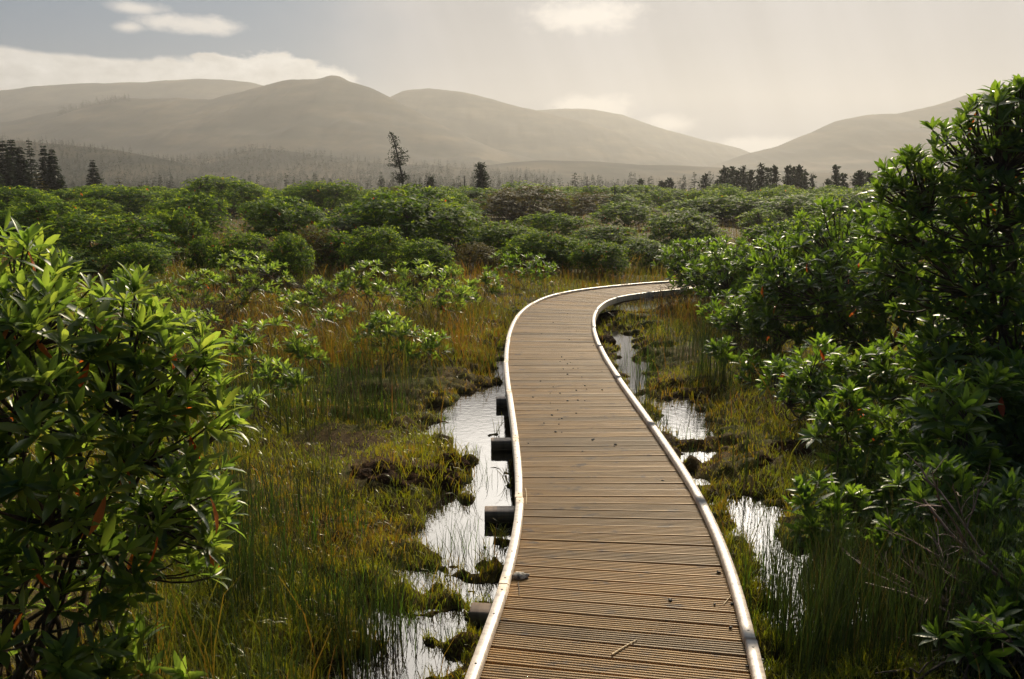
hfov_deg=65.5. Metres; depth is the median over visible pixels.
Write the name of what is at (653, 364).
rush clump
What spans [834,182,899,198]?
rhododendron bush
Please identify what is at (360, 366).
rush clump
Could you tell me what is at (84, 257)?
rhododendron bush
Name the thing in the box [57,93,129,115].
wood
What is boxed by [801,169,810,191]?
pine tree
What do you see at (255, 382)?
rush clump
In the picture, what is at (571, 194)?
rhododendron bush
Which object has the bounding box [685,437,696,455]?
rush clump
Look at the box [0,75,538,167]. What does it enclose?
hill
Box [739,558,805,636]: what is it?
rush clump
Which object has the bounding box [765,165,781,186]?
pine tree
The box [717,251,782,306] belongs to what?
rhododendron bush
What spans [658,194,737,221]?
rhododendron bush
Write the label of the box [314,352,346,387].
rush clump
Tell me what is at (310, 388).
rush clump
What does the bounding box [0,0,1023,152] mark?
sky
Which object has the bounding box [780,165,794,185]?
pine tree
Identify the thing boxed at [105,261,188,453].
rhododendron shrub
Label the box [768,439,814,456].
peat mound
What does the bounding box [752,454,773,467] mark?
peat mound
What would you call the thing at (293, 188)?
rhododendron bush
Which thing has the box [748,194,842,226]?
rhododendron bush
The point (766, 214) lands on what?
rhododendron bush
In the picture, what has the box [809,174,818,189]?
pine tree
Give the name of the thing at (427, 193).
rhododendron bush
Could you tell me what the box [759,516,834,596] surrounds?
rush clump
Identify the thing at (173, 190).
rhododendron bush
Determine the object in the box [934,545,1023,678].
rhododendron shrub
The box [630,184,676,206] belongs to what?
rhododendron bush
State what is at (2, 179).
spruce tree
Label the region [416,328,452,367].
rhododendron shrub
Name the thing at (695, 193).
rhododendron bush
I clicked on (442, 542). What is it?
rush clump
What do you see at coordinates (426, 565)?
rush clump
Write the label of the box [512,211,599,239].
rhododendron bush
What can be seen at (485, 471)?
rush clump
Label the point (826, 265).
rhododendron bush
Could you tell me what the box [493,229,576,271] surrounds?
rhododendron bush
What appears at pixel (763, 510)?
rush clump
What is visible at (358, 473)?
peat mound
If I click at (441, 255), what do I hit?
rhododendron bush
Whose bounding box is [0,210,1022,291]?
moor grass
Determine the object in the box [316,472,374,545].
rush clump
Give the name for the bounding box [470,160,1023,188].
hill
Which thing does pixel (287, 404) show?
rush clump
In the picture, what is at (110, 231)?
rhododendron bush
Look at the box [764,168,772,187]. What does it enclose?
pine tree
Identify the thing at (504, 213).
heath bush
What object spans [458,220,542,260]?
rhododendron bush
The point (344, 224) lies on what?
bare shrub
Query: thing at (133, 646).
rhododendron shrub
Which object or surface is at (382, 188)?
rhododendron bush
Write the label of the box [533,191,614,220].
heath bush
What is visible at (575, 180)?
spruce tree
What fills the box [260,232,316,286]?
rhododendron bush
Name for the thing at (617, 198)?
rhododendron bush
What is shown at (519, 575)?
debris lump
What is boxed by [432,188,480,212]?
rhododendron bush
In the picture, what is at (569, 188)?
rhododendron bush
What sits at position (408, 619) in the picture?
rush clump
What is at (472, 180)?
spruce tree
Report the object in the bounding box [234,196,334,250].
rhododendron bush
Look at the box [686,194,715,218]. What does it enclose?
rhododendron bush
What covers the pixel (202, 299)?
rhododendron shrub
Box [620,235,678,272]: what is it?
rhododendron bush
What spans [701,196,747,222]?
rhododendron bush
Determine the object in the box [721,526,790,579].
rush clump
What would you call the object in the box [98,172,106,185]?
spruce tree
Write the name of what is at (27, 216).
rhododendron bush
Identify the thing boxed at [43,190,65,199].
rhododendron bush
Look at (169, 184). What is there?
spruce tree
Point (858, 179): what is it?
pine tree
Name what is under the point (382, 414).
rush clump
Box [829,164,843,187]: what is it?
pine tree
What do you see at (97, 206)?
rhododendron bush
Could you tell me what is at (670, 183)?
pine tree
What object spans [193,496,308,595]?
rush clump
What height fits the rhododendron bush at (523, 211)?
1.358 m
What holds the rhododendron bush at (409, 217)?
on the ground at (444, 380)
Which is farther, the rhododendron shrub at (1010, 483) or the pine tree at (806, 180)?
the pine tree at (806, 180)
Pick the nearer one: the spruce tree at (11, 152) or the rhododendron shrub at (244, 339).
the rhododendron shrub at (244, 339)
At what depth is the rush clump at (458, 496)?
4.96 m
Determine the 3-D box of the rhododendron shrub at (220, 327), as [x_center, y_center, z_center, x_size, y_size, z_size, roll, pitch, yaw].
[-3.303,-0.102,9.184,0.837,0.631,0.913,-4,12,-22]
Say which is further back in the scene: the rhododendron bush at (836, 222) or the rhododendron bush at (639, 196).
the rhododendron bush at (639, 196)
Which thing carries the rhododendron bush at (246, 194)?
on the ground at (444, 380)
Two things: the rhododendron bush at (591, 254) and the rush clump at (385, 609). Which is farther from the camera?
the rhododendron bush at (591, 254)
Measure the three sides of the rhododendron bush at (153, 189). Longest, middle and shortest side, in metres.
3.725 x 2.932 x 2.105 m
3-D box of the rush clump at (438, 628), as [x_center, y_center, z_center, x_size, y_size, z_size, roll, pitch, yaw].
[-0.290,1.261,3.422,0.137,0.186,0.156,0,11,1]
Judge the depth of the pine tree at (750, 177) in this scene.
84.22 m
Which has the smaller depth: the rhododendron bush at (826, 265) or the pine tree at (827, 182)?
the rhododendron bush at (826, 265)
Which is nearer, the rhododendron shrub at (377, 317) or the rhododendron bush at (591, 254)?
the rhododendron shrub at (377, 317)
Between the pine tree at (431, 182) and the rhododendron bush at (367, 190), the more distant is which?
the pine tree at (431, 182)
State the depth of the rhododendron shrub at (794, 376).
6.17 m
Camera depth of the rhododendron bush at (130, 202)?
38.71 m
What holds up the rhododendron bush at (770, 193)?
on the ground at (444, 380)
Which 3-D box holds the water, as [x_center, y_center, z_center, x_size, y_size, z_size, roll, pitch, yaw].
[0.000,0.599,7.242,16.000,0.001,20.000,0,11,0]
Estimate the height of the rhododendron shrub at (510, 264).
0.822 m
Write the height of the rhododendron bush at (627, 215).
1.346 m
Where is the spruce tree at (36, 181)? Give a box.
[31,170,50,191]
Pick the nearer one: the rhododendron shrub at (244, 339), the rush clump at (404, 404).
the rush clump at (404, 404)
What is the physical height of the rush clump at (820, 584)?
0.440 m
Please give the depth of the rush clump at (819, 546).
4.21 m
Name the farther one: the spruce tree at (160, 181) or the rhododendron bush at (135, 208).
the spruce tree at (160, 181)
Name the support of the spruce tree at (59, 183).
on the ground at (444, 380)
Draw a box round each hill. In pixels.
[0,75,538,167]
[0,79,262,108]
[0,102,95,121]
[0,140,274,187]
[181,148,758,190]
[391,88,703,166]
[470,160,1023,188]
[537,109,749,166]
[706,90,1023,173]
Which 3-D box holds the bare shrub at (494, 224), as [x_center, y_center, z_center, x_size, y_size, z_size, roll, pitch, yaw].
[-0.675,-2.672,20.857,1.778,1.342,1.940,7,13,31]
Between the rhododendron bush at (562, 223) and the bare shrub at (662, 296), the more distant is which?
the rhododendron bush at (562, 223)
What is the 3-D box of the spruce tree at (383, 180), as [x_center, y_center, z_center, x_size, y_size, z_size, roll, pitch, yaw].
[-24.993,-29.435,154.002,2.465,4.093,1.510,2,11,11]
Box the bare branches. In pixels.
[842,453,1023,678]
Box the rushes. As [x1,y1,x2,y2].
[9,253,1023,678]
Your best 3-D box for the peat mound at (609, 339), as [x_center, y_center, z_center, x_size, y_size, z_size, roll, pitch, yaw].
[1.187,0.032,10.199,0.311,0.178,0.238,0,11,0]
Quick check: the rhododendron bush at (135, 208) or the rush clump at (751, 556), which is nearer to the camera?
the rush clump at (751, 556)
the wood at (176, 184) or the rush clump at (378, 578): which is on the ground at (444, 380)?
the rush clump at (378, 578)
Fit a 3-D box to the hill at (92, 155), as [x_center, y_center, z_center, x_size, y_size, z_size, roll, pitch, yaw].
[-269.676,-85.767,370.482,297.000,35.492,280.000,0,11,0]
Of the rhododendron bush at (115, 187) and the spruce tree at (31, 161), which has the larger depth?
the spruce tree at (31, 161)
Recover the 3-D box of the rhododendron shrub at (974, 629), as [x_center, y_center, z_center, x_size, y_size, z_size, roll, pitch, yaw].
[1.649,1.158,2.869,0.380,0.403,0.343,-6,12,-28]
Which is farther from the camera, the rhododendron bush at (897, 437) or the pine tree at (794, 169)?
the pine tree at (794, 169)
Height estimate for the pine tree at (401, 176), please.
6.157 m
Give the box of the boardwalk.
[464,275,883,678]
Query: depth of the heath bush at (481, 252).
17.76 m
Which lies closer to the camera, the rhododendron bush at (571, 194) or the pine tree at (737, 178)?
the rhododendron bush at (571, 194)
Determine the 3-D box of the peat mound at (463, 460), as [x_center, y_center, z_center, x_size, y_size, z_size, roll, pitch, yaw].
[-0.442,0.931,5.519,0.332,0.311,0.238,0,11,0]
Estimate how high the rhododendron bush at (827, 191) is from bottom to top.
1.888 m
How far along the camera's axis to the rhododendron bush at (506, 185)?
48.90 m
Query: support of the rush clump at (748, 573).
in the water
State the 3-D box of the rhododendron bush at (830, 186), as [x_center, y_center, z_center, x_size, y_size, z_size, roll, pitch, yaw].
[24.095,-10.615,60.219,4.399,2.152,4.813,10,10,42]
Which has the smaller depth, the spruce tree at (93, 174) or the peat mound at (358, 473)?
the peat mound at (358, 473)
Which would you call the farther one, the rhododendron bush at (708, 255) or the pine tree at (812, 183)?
the pine tree at (812, 183)
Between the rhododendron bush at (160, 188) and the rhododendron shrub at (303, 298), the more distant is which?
the rhododendron bush at (160, 188)
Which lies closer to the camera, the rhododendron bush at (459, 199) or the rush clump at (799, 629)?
the rush clump at (799, 629)
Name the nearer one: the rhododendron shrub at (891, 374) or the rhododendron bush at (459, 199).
the rhododendron shrub at (891, 374)
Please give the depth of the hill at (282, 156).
488.12 m
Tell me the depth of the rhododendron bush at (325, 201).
55.23 m
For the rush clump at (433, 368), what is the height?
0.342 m
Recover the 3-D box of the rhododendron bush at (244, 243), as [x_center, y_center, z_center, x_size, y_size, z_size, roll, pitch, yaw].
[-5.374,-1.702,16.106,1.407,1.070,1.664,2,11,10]
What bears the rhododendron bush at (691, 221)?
on the ground at (444, 380)
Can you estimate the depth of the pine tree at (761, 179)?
82.17 m
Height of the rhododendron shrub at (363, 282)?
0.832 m
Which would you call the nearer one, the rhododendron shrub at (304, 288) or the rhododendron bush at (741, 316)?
the rhododendron bush at (741, 316)
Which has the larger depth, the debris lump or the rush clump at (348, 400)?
the rush clump at (348, 400)
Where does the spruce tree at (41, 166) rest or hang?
on the ground at (444, 380)
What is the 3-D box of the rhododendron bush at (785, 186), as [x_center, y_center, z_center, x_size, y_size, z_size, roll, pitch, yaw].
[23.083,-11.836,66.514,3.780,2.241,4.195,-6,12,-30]
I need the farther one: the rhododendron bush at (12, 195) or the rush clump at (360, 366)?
the rhododendron bush at (12, 195)
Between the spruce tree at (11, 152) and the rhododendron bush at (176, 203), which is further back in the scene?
the spruce tree at (11, 152)
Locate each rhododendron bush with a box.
[0,185,67,223]
[0,199,80,243]
[0,209,256,678]
[8,188,54,197]
[8,241,104,277]
[15,209,182,274]
[40,197,129,228]
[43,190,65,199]
[51,189,105,212]
[59,185,99,197]
[70,183,163,225]
[76,186,107,198]
[100,242,172,281]
[104,185,128,190]
[112,197,156,221]
[132,186,179,192]
[139,185,166,192]
[139,189,240,237]
[142,206,211,263]
[153,189,217,210]
[157,192,209,216]
[179,175,276,216]
[180,236,221,276]
[182,185,238,211]
[203,230,275,275]
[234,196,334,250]
[256,191,321,213]
[257,188,289,200]
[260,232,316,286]
[281,178,365,217]
[282,184,308,191]
[303,230,378,272]
[309,188,483,261]
[316,197,346,214]
[336,224,413,275]
[340,189,372,210]
[353,183,457,246]
[353,185,410,202]
[393,237,463,281]
[411,203,496,253]
[422,187,472,206]
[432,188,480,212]
[434,185,458,191]
[448,188,481,209]
[450,187,512,217]
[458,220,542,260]
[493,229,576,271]
[497,201,551,219]
[500,180,571,214]
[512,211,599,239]
[536,237,594,272]
[541,188,579,210]
[555,186,581,208]
[564,190,578,211]
[567,239,631,276]
[569,224,639,252]
[571,184,609,211]
[586,200,673,228]
[587,193,647,211]
[607,184,665,206]
[611,193,657,209]
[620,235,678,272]
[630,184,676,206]
[640,206,732,253]
[651,236,735,301]
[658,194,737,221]
[662,187,677,195]
[663,190,690,205]
[680,244,749,299]
[682,234,811,317]
[684,188,716,199]
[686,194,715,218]
[693,266,868,352]
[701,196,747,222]
[702,183,748,195]
[703,187,749,219]
[709,196,793,225]
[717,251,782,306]
[735,207,790,234]
[737,216,865,288]
[741,196,998,359]
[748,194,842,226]
[751,187,798,195]
[755,188,791,200]
[763,191,829,218]
[773,184,804,192]
[791,187,822,211]
[794,190,887,226]
[811,184,847,191]
[813,188,847,192]
[821,210,897,290]
[824,188,869,201]
[829,399,1021,535]
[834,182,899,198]
[848,74,1023,453]
[893,321,1023,530]
[923,194,1023,279]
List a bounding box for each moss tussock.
[712,510,730,518]
[727,535,746,547]
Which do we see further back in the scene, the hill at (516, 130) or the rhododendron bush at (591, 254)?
the hill at (516, 130)
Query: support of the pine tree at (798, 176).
on the ground at (444, 380)
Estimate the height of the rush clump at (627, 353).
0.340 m
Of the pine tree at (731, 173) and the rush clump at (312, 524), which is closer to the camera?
the rush clump at (312, 524)
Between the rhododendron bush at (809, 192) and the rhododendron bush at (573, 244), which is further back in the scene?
the rhododendron bush at (809, 192)
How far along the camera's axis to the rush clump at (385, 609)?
3.43 m
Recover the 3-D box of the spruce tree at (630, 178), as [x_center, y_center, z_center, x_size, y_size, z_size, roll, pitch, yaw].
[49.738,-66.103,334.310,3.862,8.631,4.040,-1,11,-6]
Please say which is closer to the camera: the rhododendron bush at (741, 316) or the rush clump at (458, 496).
the rush clump at (458, 496)
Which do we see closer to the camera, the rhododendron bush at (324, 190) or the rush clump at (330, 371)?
the rush clump at (330, 371)
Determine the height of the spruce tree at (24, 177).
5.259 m
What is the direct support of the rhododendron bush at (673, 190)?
on the ground at (444, 380)
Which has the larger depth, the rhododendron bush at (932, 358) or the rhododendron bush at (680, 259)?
the rhododendron bush at (680, 259)
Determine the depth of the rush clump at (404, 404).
6.64 m
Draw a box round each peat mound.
[350,456,463,493]
[350,468,376,479]
[430,452,471,474]
[598,310,634,319]
[598,335,616,343]
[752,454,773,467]
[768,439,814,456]
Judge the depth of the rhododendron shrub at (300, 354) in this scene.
7.99 m
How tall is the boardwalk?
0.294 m
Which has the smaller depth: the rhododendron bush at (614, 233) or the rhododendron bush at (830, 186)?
the rhododendron bush at (614, 233)
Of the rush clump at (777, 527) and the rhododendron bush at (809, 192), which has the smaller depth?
the rush clump at (777, 527)
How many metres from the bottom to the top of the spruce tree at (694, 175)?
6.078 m
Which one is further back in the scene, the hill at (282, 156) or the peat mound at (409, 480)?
the hill at (282, 156)
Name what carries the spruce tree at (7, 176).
on the ground at (444, 380)
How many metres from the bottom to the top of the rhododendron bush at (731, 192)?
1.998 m
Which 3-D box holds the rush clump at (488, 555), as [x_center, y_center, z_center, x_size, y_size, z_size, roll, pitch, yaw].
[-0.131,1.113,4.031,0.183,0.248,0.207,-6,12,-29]
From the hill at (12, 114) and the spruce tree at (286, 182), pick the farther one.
the hill at (12, 114)
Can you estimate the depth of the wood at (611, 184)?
291.60 m
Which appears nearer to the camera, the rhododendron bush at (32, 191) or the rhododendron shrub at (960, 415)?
the rhododendron shrub at (960, 415)
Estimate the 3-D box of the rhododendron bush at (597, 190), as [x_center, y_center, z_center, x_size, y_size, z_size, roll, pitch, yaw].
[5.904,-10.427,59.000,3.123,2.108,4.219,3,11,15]
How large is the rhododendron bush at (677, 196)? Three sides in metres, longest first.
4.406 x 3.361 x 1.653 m
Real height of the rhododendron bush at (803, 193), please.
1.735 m
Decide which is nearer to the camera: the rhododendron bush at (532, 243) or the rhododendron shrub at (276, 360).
the rhododendron shrub at (276, 360)
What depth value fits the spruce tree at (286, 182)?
185.85 m
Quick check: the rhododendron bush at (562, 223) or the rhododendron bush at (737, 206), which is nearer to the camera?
the rhododendron bush at (562, 223)
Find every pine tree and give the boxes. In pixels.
[385,131,409,184]
[424,176,436,187]
[473,162,491,192]
[636,178,644,185]
[657,180,667,188]
[665,177,676,189]
[697,173,711,190]
[717,165,733,185]
[728,166,735,186]
[731,169,743,188]
[738,165,747,190]
[741,170,758,193]
[751,162,768,191]
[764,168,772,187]
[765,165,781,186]
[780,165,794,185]
[788,166,796,187]
[793,164,805,189]
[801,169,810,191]
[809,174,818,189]
[824,178,830,185]
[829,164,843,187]
[839,173,849,188]
[850,169,871,189]
[864,172,876,183]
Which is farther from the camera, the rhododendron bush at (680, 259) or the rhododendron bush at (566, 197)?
the rhododendron bush at (566, 197)
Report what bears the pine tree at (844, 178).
on the ground at (444, 380)
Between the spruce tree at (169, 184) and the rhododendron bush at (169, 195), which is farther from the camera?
the spruce tree at (169, 184)
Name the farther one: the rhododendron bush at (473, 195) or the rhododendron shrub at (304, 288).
the rhododendron bush at (473, 195)
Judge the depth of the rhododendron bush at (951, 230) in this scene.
15.10 m
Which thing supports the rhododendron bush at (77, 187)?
on the ground at (444, 380)
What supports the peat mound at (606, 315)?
on the ground at (444, 380)
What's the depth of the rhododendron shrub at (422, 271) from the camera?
10.89 m
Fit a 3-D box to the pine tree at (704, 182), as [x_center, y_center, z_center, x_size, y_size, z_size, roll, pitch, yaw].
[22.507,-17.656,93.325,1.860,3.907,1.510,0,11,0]
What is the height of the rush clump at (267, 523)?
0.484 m
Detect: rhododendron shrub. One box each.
[91,611,206,678]
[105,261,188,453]
[150,268,221,311]
[176,305,221,348]
[203,248,296,311]
[218,314,302,384]
[235,384,284,435]
[251,355,312,401]
[275,274,340,323]
[281,328,331,370]
[309,300,356,339]
[332,259,397,311]
[349,308,430,370]
[386,257,476,319]
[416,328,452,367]
[459,270,504,310]
[482,246,557,290]
[703,334,780,386]
[754,351,848,425]
[782,466,882,589]
[788,327,939,437]
[797,378,888,498]
[864,452,987,584]
[884,360,1023,507]
[909,602,1023,678]
[917,466,1023,586]
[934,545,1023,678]
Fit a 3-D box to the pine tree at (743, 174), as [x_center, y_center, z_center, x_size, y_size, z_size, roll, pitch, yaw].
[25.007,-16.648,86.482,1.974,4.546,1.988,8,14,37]
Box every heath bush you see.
[284,226,339,273]
[455,241,500,270]
[470,184,572,221]
[484,188,536,219]
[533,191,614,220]
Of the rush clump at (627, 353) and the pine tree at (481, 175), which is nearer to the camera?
the rush clump at (627, 353)
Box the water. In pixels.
[323,287,895,678]
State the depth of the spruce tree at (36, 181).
56.88 m
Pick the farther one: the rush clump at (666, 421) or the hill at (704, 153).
the hill at (704, 153)
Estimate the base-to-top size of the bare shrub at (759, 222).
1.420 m
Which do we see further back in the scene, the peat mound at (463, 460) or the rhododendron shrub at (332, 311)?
the rhododendron shrub at (332, 311)
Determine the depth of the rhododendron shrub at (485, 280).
12.12 m
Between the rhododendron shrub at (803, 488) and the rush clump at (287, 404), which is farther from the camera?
the rush clump at (287, 404)
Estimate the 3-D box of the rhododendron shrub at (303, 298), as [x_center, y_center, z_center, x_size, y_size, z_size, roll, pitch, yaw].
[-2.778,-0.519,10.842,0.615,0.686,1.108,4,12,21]
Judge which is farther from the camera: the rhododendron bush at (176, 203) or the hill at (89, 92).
the hill at (89, 92)
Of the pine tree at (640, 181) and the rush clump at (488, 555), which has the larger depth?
the pine tree at (640, 181)
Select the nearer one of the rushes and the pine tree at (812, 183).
the rushes
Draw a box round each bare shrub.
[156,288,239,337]
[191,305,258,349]
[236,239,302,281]
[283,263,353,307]
[320,218,381,249]
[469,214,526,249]
[635,278,701,313]
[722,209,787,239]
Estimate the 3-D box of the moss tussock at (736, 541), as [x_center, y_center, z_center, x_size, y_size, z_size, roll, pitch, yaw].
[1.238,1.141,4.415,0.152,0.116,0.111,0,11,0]
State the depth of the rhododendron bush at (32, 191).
53.02 m
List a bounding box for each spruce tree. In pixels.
[0,141,16,186]
[0,174,5,188]
[6,140,22,173]
[10,147,36,188]
[24,139,38,188]
[31,170,50,191]
[35,146,56,190]
[42,149,68,193]
[85,160,103,186]
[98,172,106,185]
[157,175,165,188]
[168,173,173,187]
[283,173,289,188]
[379,177,385,188]
[469,171,475,186]
[571,173,577,189]
[628,172,632,184]
[680,176,686,189]
[689,172,697,189]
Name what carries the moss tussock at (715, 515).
on the ground at (444, 380)
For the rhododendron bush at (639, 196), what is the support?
on the ground at (444, 380)
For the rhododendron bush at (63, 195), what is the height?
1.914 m
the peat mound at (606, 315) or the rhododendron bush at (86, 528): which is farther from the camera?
the peat mound at (606, 315)
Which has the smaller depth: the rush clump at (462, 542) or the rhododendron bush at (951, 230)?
the rush clump at (462, 542)
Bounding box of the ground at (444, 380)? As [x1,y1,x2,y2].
[0,202,1023,678]
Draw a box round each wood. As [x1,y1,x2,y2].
[0,133,232,188]
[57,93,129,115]
[118,173,718,190]
[162,142,555,187]
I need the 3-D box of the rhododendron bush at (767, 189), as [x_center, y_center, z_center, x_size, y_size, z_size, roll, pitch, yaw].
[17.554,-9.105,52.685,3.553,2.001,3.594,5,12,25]
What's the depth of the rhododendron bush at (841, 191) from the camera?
41.19 m
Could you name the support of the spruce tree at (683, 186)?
on the ground at (444, 380)
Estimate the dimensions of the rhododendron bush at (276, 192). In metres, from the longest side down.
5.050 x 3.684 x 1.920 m
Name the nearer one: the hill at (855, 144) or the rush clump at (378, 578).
the rush clump at (378, 578)
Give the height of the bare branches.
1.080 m
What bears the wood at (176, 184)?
on the hill at (92, 155)
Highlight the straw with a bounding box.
[611,639,636,654]
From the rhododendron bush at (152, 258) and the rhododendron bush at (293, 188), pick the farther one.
the rhododendron bush at (293, 188)
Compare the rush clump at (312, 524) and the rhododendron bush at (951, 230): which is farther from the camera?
the rhododendron bush at (951, 230)
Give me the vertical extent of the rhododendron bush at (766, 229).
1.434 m
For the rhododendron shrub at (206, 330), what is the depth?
8.65 m
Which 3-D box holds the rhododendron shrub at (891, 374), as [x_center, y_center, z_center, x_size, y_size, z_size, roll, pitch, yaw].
[2.612,0.314,5.882,1.159,0.879,0.721,4,12,20]
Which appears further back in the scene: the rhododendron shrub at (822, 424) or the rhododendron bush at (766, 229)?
the rhododendron bush at (766, 229)
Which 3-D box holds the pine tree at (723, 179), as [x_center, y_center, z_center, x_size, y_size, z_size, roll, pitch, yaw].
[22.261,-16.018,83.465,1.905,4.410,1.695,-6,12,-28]
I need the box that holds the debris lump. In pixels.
[512,572,529,579]
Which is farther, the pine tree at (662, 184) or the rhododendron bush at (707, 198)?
the pine tree at (662, 184)
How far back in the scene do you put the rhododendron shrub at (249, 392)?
6.12 m
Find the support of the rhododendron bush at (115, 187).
on the ground at (444, 380)
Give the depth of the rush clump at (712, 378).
7.45 m
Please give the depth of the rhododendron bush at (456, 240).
22.59 m
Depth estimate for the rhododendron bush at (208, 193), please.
55.81 m
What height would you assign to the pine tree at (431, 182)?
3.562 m
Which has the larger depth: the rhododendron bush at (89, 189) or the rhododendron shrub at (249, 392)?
the rhododendron bush at (89, 189)
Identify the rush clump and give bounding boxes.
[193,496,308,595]
[213,457,317,533]
[222,354,290,413]
[240,519,352,632]
[262,464,336,562]
[268,373,314,423]
[280,355,339,414]
[306,541,382,627]
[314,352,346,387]
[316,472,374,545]
[322,368,365,422]
[332,339,381,391]
[340,380,410,425]
[341,558,427,660]
[379,380,416,419]
[389,584,444,637]
[403,547,449,580]
[422,566,492,619]
[424,349,444,375]
[426,522,466,555]
[434,612,458,648]
[436,483,477,507]
[436,501,498,553]
[460,333,503,368]
[463,455,510,483]
[463,535,500,585]
[616,340,648,360]
[628,339,664,376]
[659,407,672,423]
[659,412,698,440]
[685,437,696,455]
[686,332,738,384]
[704,348,753,392]
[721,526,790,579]
[730,529,799,607]
[733,488,778,527]
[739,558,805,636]
[754,499,798,555]
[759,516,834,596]
[773,587,842,673]
[780,550,865,625]
[790,490,872,566]
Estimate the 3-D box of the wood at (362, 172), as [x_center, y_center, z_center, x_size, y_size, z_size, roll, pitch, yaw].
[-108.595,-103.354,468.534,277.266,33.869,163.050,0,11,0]
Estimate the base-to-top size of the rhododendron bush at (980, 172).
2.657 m
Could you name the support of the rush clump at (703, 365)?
on the ground at (444, 380)
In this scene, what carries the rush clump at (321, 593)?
on the ground at (444, 380)
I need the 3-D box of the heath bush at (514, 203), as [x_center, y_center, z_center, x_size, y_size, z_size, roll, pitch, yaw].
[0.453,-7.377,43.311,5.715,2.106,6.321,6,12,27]
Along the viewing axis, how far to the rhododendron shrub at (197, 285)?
10.76 m
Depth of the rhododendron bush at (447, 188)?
60.59 m
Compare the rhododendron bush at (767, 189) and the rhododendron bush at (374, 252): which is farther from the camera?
the rhododendron bush at (767, 189)
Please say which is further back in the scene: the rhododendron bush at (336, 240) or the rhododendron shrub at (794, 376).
the rhododendron bush at (336, 240)
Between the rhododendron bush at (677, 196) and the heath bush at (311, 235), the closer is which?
the heath bush at (311, 235)
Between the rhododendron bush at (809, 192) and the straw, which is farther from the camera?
the rhododendron bush at (809, 192)
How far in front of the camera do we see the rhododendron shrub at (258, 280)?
11.81 m
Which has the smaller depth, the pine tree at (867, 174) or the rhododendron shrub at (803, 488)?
the rhododendron shrub at (803, 488)
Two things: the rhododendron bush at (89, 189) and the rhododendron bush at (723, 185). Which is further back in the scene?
the rhododendron bush at (723, 185)
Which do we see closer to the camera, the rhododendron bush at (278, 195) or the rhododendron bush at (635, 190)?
the rhododendron bush at (278, 195)
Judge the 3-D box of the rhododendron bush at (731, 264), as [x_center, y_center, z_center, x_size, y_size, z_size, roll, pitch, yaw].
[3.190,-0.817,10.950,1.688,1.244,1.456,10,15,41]
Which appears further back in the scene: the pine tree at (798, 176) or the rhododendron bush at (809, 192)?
the pine tree at (798, 176)
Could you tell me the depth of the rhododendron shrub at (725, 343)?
7.61 m
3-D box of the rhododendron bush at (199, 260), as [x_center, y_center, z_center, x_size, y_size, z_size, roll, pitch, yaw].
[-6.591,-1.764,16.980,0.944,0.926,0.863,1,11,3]
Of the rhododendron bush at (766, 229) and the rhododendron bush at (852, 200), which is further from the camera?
the rhododendron bush at (852, 200)
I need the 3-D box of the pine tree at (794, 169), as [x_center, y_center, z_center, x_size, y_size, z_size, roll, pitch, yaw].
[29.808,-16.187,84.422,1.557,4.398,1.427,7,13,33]
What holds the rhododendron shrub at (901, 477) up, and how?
on the ground at (444, 380)
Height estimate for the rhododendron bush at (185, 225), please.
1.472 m
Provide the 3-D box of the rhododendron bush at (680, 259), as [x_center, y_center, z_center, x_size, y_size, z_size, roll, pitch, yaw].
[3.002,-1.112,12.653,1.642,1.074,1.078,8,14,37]
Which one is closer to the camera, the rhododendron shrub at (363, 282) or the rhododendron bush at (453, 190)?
the rhododendron shrub at (363, 282)
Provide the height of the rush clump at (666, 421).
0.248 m
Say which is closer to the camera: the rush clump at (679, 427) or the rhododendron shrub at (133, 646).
the rhododendron shrub at (133, 646)
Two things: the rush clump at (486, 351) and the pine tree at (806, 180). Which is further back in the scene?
the pine tree at (806, 180)

